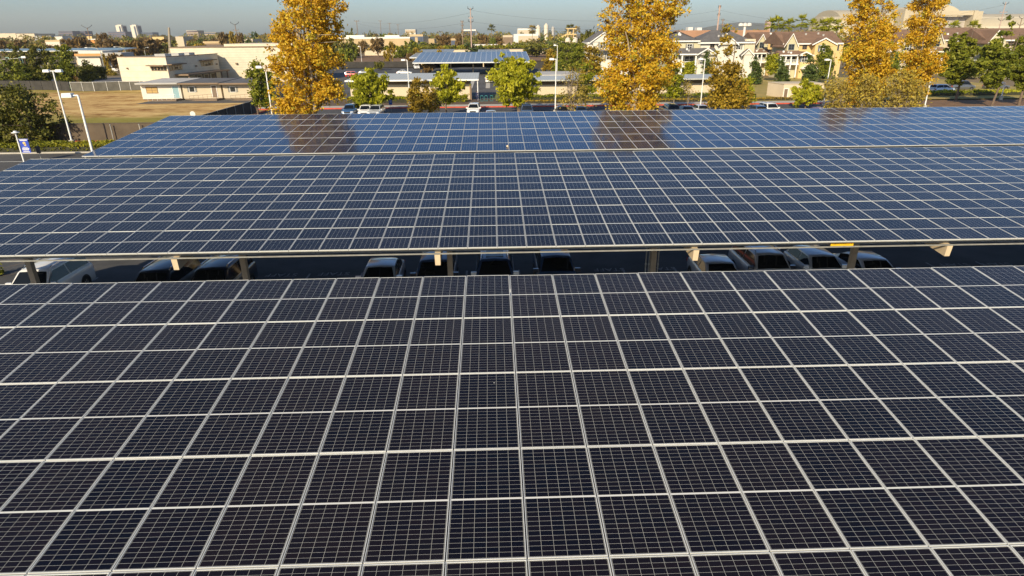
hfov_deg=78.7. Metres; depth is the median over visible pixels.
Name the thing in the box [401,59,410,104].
street lamp
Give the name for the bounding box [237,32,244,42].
distant tree
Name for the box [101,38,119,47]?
distant tree
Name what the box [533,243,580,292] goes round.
parked car
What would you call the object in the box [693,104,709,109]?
parked car
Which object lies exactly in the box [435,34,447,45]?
distant tree
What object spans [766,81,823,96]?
utility shed
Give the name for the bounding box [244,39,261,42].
apartment block
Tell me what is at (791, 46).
window
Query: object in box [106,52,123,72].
distant tree
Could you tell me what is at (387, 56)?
distant tree
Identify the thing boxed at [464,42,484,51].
distant tree
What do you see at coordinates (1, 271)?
round shrub
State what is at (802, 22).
palm tree
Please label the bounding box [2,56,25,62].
traffic signal
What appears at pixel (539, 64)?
retaining wall
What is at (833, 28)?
palm tree
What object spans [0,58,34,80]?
street tree
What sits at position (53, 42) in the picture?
shop building
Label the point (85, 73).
street tree
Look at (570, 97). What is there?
bare shrub
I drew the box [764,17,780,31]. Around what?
palm tree
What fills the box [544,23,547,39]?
silo
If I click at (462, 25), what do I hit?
utility pole
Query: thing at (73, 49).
solar carport
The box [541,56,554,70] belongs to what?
distant tree
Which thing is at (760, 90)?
lawn
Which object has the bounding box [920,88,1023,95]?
hedge
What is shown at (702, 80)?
street lamp
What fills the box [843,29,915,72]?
townhouse
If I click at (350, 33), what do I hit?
distant tree
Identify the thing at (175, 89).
door
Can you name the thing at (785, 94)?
door
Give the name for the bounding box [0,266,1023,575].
solar canopy
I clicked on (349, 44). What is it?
distant tree
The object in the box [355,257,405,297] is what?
parked car
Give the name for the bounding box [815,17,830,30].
palm tree
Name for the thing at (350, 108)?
parked car
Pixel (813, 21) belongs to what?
palm tree
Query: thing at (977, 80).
ground
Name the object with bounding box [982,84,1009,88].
parked car
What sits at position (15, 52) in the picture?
street tree
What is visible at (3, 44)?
distant tree
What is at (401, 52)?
distant tree
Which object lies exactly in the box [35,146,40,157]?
road sign
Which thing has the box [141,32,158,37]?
office block
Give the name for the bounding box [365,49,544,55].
garden wall
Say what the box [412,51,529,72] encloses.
solar carport
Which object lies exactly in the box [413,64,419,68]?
parked car
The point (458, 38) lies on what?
distant tree
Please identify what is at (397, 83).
school wing
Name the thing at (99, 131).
garden wall
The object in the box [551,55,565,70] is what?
distant tree
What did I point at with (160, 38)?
apartment block
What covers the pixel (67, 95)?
street lamp
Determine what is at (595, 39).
townhouse
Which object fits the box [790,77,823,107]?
pepper tree
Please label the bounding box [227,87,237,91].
window
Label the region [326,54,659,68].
bare field
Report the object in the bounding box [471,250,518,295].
parked car
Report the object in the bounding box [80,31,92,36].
office block
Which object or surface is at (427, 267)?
parked car
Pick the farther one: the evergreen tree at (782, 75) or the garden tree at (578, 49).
the garden tree at (578, 49)
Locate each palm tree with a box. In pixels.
[487,23,495,36]
[527,25,536,36]
[573,26,580,37]
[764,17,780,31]
[770,14,786,31]
[782,17,797,31]
[794,13,810,30]
[805,18,819,30]
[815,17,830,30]
[823,16,838,31]
[831,18,845,34]
[949,19,960,27]
[967,19,981,28]
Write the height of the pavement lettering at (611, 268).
0.004 m
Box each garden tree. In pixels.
[541,48,558,70]
[556,36,575,70]
[571,41,585,71]
[581,44,607,74]
[682,61,696,73]
[764,53,778,79]
[815,43,834,83]
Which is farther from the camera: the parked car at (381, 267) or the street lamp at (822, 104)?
the street lamp at (822, 104)
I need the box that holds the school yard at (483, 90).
[138,63,534,103]
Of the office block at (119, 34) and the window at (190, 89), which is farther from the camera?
the office block at (119, 34)
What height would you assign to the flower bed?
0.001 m
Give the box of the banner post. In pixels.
[11,131,30,161]
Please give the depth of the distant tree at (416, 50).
241.92 m
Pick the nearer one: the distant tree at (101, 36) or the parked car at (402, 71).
the parked car at (402, 71)
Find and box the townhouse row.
[657,30,755,77]
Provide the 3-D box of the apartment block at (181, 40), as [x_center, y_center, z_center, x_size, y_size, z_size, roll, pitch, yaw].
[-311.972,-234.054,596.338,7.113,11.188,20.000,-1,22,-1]
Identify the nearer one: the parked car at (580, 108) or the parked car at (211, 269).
the parked car at (211, 269)
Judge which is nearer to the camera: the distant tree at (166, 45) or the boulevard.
the boulevard
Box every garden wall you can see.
[5,122,154,140]
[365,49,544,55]
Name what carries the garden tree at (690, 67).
on the lawn at (760, 90)
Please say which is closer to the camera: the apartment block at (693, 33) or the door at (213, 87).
the door at (213, 87)
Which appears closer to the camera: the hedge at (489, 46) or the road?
the road
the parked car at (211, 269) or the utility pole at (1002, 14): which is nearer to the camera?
the parked car at (211, 269)
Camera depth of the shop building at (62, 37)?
820.90 m
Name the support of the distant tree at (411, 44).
on the bare field at (370, 58)
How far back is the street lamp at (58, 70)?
69.31 m
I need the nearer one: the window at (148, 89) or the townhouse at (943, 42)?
the window at (148, 89)
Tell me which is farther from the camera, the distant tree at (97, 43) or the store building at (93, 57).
the distant tree at (97, 43)
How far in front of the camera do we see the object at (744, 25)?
390.86 m
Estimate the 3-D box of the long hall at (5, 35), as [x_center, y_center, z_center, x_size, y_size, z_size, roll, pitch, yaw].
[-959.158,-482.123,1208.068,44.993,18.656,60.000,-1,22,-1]
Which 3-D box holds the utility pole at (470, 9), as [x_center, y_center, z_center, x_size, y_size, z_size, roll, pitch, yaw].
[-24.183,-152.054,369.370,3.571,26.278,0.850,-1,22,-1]
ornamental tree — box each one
[405,77,441,112]
[577,61,598,105]
[703,24,754,108]
[741,76,756,107]
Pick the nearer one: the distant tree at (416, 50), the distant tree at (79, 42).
the distant tree at (416, 50)
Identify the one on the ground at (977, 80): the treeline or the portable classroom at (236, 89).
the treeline
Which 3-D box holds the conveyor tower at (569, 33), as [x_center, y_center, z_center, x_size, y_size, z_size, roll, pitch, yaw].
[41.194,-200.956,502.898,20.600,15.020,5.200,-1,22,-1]
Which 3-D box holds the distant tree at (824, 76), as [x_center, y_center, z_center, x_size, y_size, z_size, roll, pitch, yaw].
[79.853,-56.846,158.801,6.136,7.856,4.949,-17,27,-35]
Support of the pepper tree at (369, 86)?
on the parking lot at (586, 263)
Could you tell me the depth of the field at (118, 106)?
109.56 m
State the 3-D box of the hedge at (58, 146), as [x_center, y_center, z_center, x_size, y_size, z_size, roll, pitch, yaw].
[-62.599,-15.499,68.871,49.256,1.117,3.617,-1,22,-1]
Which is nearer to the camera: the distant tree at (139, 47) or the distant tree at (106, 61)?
the distant tree at (106, 61)
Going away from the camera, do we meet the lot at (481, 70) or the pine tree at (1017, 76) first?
the pine tree at (1017, 76)
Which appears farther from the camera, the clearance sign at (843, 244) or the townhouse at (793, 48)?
the townhouse at (793, 48)
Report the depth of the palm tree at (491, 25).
552.54 m
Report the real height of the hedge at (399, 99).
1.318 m
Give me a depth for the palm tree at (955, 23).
281.15 m
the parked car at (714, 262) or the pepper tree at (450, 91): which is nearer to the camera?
the parked car at (714, 262)
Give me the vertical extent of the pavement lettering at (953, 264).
0.004 m
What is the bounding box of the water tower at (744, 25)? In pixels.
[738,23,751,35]
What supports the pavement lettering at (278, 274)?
on the parking lot at (586, 263)
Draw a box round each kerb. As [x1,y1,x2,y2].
[0,151,90,153]
[259,102,833,109]
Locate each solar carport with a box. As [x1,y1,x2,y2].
[0,48,134,63]
[409,49,454,64]
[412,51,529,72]
[478,49,509,66]
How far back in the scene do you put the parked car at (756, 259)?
30.00 m
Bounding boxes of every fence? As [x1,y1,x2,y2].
[0,80,70,90]
[69,81,142,90]
[203,101,258,114]
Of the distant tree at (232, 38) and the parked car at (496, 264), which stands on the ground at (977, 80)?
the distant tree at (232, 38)
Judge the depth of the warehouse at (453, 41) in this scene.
436.02 m
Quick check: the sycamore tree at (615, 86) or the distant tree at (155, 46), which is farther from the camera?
the distant tree at (155, 46)
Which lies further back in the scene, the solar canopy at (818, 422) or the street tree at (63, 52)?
the street tree at (63, 52)
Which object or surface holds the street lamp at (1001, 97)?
on the bed soil
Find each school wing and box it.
[345,73,478,100]
[533,71,729,94]
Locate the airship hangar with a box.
[808,5,1023,37]
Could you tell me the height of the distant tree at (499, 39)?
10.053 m
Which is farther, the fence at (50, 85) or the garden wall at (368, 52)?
the garden wall at (368, 52)
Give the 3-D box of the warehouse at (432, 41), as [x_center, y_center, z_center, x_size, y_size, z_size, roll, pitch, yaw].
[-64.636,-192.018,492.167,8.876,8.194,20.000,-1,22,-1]
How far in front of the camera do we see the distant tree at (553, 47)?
343.30 m
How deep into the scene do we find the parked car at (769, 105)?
91.98 m
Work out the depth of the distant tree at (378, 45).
341.47 m
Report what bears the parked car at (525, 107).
on the parking lot at (586, 263)
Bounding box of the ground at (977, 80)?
[0,34,1015,113]
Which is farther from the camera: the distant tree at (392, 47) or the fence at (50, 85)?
the distant tree at (392, 47)
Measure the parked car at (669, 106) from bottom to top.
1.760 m
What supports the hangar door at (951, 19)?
in the airship hangar
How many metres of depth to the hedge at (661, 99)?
110.98 m
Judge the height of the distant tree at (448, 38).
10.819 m
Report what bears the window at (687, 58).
in the townhouse row
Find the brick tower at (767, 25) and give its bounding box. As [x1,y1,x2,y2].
[764,20,770,31]
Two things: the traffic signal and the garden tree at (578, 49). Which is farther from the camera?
the garden tree at (578, 49)
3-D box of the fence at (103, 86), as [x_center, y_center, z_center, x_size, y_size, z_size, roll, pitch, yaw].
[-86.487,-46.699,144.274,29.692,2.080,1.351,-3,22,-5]
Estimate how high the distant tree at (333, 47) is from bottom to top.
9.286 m
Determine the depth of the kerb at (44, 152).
67.17 m
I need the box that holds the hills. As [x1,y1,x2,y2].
[654,22,808,33]
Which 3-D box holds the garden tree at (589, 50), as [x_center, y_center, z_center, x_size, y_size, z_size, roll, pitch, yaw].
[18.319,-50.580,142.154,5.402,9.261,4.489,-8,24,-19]
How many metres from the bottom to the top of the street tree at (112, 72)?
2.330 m
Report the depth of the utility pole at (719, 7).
388.79 m
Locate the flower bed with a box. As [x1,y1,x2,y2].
[269,99,707,106]
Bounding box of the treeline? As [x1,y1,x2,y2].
[3,27,985,55]
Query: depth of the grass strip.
111.98 m
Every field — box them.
[2,89,262,123]
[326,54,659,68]
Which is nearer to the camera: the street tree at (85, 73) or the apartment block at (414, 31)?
the street tree at (85, 73)
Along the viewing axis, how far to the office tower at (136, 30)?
2363.20 m
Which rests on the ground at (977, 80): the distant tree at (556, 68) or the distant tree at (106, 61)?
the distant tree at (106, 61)
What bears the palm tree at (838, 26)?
on the ground at (977, 80)
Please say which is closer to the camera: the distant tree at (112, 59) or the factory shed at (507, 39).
the distant tree at (112, 59)
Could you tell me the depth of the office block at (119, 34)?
2098.23 m
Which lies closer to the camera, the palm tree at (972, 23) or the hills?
the palm tree at (972, 23)
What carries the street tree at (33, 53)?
on the grass bank
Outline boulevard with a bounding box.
[9,77,121,81]
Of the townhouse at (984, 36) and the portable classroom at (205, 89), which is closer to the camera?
the portable classroom at (205, 89)
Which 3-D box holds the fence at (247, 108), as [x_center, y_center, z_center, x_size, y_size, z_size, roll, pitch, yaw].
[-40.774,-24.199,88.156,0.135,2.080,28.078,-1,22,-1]
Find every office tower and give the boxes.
[115,25,127,31]
[130,25,141,37]
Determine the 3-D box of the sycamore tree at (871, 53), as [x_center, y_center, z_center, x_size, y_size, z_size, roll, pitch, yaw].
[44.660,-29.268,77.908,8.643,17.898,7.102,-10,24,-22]
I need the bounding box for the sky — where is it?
[0,0,1023,36]
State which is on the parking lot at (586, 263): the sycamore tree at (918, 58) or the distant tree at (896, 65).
the sycamore tree at (918, 58)
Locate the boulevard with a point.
(111, 79)
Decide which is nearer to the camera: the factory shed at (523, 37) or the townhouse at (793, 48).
the townhouse at (793, 48)
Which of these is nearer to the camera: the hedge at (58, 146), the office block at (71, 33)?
the hedge at (58, 146)
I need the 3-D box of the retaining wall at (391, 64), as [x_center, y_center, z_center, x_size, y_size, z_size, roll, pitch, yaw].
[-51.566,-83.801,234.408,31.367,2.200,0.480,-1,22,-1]
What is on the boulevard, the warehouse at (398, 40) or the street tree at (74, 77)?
the street tree at (74, 77)
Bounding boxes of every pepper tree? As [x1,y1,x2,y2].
[346,67,394,106]
[429,63,470,112]
[485,52,541,111]
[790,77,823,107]
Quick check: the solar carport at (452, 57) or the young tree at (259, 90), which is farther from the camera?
the solar carport at (452, 57)
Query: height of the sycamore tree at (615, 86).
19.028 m
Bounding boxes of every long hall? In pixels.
[0,33,36,39]
[16,34,54,41]
[463,29,475,35]
[517,28,530,33]
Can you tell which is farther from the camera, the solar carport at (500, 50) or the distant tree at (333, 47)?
the distant tree at (333, 47)
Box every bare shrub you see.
[555,63,596,110]
[680,78,698,104]
[813,74,859,107]
[847,70,888,107]
[880,69,932,107]
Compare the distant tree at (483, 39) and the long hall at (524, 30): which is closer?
the distant tree at (483, 39)
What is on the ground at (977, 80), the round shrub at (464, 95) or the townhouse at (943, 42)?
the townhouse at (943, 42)
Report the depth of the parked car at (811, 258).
30.50 m
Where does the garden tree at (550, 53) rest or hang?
on the lot at (481, 70)
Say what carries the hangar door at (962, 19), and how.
in the airship hangar
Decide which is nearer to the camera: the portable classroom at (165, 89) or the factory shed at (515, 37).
the portable classroom at (165, 89)
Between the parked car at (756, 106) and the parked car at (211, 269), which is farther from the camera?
the parked car at (756, 106)
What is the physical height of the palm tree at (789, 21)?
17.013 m
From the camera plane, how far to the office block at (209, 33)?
1921.70 m
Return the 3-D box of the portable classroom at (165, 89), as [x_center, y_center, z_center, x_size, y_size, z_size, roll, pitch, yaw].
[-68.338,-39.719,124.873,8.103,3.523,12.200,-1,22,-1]
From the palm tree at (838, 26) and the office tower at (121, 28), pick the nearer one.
the palm tree at (838, 26)
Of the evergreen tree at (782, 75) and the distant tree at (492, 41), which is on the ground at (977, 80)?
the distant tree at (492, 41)
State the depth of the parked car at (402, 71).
191.03 m
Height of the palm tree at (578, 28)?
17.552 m
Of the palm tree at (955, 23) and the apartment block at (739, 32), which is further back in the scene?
the apartment block at (739, 32)
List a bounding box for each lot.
[0,103,1023,575]
[326,67,549,74]
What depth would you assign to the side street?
100.05 m
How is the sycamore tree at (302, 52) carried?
on the parking lot at (586, 263)
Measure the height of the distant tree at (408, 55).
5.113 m
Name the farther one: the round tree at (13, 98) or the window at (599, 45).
the window at (599, 45)
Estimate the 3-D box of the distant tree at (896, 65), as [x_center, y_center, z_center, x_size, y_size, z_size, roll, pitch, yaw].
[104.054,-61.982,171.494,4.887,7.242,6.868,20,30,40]
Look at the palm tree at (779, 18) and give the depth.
240.38 m
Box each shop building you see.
[45,40,72,46]
[55,36,71,39]
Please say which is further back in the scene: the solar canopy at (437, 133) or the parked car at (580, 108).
the parked car at (580, 108)
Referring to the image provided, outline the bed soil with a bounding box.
[878,99,1023,106]
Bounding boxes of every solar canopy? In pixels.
[0,146,1023,283]
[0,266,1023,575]
[82,106,1023,157]
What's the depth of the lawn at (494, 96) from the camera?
123.73 m
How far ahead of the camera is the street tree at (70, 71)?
171.60 m
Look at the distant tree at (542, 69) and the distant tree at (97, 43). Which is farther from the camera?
the distant tree at (97, 43)
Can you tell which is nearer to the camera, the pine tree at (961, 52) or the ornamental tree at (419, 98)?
the ornamental tree at (419, 98)
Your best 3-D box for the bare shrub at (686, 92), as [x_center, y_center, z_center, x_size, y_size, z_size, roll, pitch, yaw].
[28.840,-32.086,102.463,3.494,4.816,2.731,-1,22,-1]
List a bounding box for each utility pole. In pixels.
[168,27,170,52]
[460,20,463,43]
[467,8,472,46]
[717,5,720,29]
[998,2,1007,27]
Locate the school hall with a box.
[116,43,321,81]
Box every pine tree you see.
[938,30,983,100]
[973,14,1019,105]
[1005,35,1023,104]
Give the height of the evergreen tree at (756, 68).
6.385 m
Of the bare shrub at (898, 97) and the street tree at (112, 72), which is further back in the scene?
the street tree at (112, 72)
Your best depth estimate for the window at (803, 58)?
160.23 m
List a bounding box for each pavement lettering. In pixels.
[265,273,297,276]
[317,272,349,275]
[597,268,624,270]
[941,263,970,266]
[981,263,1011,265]
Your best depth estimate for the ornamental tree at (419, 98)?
83.55 m
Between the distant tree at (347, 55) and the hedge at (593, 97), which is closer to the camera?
the hedge at (593, 97)
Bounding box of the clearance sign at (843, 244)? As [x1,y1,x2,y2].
[830,242,853,245]
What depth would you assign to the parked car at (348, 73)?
181.33 m
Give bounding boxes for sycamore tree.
[259,0,349,114]
[589,0,691,110]
[831,0,907,107]
[897,0,951,99]
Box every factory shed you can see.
[503,35,512,45]
[513,34,517,41]
[518,34,537,41]
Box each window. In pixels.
[145,87,157,92]
[187,87,196,91]
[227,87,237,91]
[598,42,607,47]
[684,56,693,60]
[685,44,693,47]
[734,44,742,49]
[788,44,794,49]
[800,56,807,61]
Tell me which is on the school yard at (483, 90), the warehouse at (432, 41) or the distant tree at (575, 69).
the distant tree at (575, 69)
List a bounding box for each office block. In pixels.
[58,31,81,38]
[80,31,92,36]
[108,32,131,39]
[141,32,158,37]
[186,30,204,37]
[204,32,220,37]
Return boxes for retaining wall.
[334,61,413,67]
[534,61,543,67]
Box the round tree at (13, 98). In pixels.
[0,81,73,142]
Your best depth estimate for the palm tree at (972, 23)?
281.24 m
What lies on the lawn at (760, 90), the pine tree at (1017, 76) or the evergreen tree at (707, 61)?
the evergreen tree at (707, 61)
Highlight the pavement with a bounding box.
[258,100,844,108]
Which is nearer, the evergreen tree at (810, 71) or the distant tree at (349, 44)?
the evergreen tree at (810, 71)
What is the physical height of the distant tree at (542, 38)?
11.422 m
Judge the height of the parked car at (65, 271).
1.821 m
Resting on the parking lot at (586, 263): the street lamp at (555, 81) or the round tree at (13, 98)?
the street lamp at (555, 81)
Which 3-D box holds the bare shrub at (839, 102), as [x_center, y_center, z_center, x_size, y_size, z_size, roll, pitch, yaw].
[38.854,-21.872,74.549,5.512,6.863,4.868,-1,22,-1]
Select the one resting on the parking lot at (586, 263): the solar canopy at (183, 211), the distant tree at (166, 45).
the solar canopy at (183, 211)
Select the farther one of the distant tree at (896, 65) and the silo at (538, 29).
the silo at (538, 29)
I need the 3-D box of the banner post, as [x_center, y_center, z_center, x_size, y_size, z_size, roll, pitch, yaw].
[-48.445,-13.991,61.912,1.360,3.109,0.663,-1,22,-1]
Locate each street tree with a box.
[0,43,39,80]
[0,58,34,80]
[22,44,60,80]
[33,65,52,80]
[47,44,74,80]
[56,61,77,81]
[72,74,80,81]
[76,59,96,81]
[91,65,107,79]
[106,69,118,75]
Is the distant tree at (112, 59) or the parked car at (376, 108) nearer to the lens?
the parked car at (376, 108)
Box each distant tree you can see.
[0,40,11,57]
[13,39,28,54]
[59,36,91,56]
[92,38,115,47]
[96,32,108,40]
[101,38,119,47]
[102,53,111,69]
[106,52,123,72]
[118,39,148,55]
[137,37,168,54]
[159,40,176,53]
[217,32,228,44]
[229,31,236,43]
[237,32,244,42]
[244,31,257,42]
[327,40,341,55]
[334,38,354,55]
[338,45,356,61]
[345,27,352,34]
[352,42,359,56]
[358,40,366,55]
[370,37,383,56]
[374,60,384,69]
[383,48,392,60]
[389,41,396,55]
[392,45,412,57]
[404,39,419,53]
[405,53,412,60]
[413,47,425,64]
[419,43,441,46]
[419,64,435,72]
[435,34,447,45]
[441,35,454,45]
[455,33,461,45]
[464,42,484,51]
[477,34,489,43]
[488,37,495,43]
[495,36,504,44]
[522,42,549,56]
[540,34,550,45]
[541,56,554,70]
[548,40,570,51]
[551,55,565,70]
[562,51,577,72]
[574,56,589,73]
[577,26,597,43]
[817,55,838,78]
[888,50,900,72]
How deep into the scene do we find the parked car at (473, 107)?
94.67 m
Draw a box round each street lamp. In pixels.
[42,69,74,142]
[61,93,93,151]
[256,66,272,114]
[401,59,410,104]
[549,58,556,110]
[698,58,705,103]
[821,59,831,107]
[999,82,1004,99]
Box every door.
[171,86,180,97]
[210,85,217,96]
[783,88,788,96]
[945,17,958,27]
[957,17,965,26]
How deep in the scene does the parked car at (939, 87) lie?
121.53 m
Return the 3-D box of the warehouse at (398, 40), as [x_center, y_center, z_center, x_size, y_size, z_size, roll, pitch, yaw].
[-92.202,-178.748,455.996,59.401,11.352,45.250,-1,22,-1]
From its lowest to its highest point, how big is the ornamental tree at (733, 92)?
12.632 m
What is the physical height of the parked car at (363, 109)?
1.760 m
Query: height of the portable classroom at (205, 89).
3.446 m
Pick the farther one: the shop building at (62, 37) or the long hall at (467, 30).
the long hall at (467, 30)
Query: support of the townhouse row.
on the ground at (977, 80)
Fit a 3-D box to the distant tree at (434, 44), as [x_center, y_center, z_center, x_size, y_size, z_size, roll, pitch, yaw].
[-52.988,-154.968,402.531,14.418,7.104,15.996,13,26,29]
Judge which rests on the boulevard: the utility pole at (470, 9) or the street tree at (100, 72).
the street tree at (100, 72)
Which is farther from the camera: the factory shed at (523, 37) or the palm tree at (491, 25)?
the factory shed at (523, 37)
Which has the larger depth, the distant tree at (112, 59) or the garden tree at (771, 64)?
the distant tree at (112, 59)
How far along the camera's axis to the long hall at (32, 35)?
1162.75 m
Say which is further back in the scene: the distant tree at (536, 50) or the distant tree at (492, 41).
the distant tree at (492, 41)
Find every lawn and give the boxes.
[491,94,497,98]
[752,77,1023,100]
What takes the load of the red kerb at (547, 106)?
on the ground at (977, 80)
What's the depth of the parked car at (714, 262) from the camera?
30.00 m
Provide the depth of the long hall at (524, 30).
1388.59 m
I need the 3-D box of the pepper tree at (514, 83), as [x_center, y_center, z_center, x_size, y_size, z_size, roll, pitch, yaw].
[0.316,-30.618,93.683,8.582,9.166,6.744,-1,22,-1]
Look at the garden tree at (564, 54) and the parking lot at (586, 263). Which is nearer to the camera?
the parking lot at (586, 263)
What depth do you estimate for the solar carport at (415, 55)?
251.24 m
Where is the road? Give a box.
[0,153,86,171]
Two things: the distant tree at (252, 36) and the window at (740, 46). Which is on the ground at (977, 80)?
the distant tree at (252, 36)
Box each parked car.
[5,258,95,283]
[134,256,202,281]
[191,255,257,280]
[341,103,359,113]
[345,71,360,76]
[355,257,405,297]
[357,104,371,113]
[367,104,385,112]
[396,70,411,72]
[410,251,458,277]
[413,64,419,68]
[466,102,480,112]
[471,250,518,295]
[518,103,533,111]
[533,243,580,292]
[555,105,569,110]
[573,105,586,110]
[660,103,679,109]
[679,105,693,109]
[686,254,738,271]
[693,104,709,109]
[728,246,795,270]
[746,104,766,108]
[760,101,779,108]
[783,245,846,269]
[833,251,893,268]
[929,84,954,90]
[948,80,975,89]
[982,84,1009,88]
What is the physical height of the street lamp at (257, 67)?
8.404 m
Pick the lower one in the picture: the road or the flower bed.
the road
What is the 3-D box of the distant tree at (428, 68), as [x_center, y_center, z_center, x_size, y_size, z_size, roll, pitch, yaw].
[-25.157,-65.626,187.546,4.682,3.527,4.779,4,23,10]
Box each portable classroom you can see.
[134,78,199,100]
[177,78,237,100]
[218,78,278,100]
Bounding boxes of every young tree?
[242,56,275,114]
[661,60,685,102]
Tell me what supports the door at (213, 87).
in the portable classroom at (205, 89)
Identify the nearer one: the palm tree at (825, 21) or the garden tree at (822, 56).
the garden tree at (822, 56)
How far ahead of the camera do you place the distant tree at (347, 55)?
240.87 m
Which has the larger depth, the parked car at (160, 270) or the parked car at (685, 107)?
the parked car at (685, 107)
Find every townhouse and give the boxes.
[582,28,642,74]
[743,32,772,75]
[763,31,843,77]
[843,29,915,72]
[906,27,974,73]
[956,28,1023,78]
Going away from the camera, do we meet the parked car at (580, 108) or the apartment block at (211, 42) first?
the parked car at (580, 108)
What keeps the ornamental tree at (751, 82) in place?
on the parking lot at (586, 263)
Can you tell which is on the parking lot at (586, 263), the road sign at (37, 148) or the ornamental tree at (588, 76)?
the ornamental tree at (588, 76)
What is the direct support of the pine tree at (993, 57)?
on the bed soil
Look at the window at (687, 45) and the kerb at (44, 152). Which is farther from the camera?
the window at (687, 45)
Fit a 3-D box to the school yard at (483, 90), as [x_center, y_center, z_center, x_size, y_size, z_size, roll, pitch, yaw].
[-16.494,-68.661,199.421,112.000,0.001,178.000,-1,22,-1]
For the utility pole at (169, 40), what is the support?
on the ground at (977, 80)
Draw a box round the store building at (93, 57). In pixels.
[74,50,133,66]
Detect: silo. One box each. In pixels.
[536,25,539,37]
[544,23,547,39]
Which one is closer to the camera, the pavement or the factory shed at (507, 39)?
the pavement
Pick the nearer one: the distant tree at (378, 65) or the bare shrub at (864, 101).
the bare shrub at (864, 101)
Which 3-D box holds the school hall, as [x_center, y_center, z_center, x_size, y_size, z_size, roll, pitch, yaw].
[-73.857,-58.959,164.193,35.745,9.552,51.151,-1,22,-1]
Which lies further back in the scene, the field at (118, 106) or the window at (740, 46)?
the window at (740, 46)
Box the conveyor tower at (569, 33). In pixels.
[557,28,576,38]
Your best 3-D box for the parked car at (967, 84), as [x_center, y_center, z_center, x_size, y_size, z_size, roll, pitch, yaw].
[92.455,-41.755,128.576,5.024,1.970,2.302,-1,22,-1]
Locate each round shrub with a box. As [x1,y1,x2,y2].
[0,259,21,274]
[456,93,469,101]
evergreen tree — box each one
[700,50,711,73]
[746,56,763,83]
[773,56,790,81]
[799,54,818,81]
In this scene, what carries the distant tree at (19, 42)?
on the ground at (977, 80)
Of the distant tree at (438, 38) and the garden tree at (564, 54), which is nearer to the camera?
the garden tree at (564, 54)
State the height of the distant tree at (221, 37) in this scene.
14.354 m
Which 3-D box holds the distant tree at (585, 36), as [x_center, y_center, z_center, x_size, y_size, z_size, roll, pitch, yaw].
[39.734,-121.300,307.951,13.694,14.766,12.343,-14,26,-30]
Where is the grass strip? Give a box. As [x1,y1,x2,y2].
[923,98,1023,99]
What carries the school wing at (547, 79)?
on the school yard at (483, 90)
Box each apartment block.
[152,37,173,42]
[175,36,192,46]
[203,41,229,44]
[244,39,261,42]
[405,29,416,36]
[674,30,710,37]
[730,30,768,35]
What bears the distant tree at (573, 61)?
on the school yard at (483, 90)
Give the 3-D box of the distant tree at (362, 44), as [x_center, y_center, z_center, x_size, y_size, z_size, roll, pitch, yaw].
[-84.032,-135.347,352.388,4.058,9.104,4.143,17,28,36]
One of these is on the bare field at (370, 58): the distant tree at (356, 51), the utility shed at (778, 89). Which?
the distant tree at (356, 51)
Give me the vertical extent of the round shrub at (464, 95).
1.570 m
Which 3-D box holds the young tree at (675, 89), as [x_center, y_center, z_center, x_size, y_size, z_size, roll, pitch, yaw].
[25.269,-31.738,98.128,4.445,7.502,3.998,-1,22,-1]
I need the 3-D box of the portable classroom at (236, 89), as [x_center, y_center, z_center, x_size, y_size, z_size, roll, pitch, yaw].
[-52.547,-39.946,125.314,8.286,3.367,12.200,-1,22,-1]
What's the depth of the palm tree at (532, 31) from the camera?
518.05 m
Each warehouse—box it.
[339,34,428,50]
[429,38,436,44]
[451,38,455,45]
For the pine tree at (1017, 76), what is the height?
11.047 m
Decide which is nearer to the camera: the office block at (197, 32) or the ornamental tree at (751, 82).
the ornamental tree at (751, 82)
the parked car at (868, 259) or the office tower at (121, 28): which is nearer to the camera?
the parked car at (868, 259)
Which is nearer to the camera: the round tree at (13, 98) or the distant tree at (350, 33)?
the round tree at (13, 98)
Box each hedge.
[0,139,115,151]
[347,96,466,102]
[382,44,571,49]
[524,92,755,99]
[525,97,828,102]
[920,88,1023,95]
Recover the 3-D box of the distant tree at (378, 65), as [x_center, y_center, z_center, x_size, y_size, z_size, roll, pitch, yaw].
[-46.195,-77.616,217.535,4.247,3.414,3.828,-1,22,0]
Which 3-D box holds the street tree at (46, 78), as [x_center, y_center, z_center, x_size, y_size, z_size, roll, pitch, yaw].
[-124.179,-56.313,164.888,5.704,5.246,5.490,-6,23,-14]
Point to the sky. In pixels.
(16, 16)
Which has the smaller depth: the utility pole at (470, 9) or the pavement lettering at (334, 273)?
the pavement lettering at (334, 273)
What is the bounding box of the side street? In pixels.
[259,110,280,114]
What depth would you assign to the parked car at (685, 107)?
92.06 m
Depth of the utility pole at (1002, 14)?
375.20 m
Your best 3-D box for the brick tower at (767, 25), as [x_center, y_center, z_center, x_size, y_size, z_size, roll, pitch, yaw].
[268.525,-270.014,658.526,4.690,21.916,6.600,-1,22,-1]
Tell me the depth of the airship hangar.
967.29 m
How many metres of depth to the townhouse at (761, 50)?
176.00 m
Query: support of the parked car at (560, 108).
on the parking lot at (586, 263)

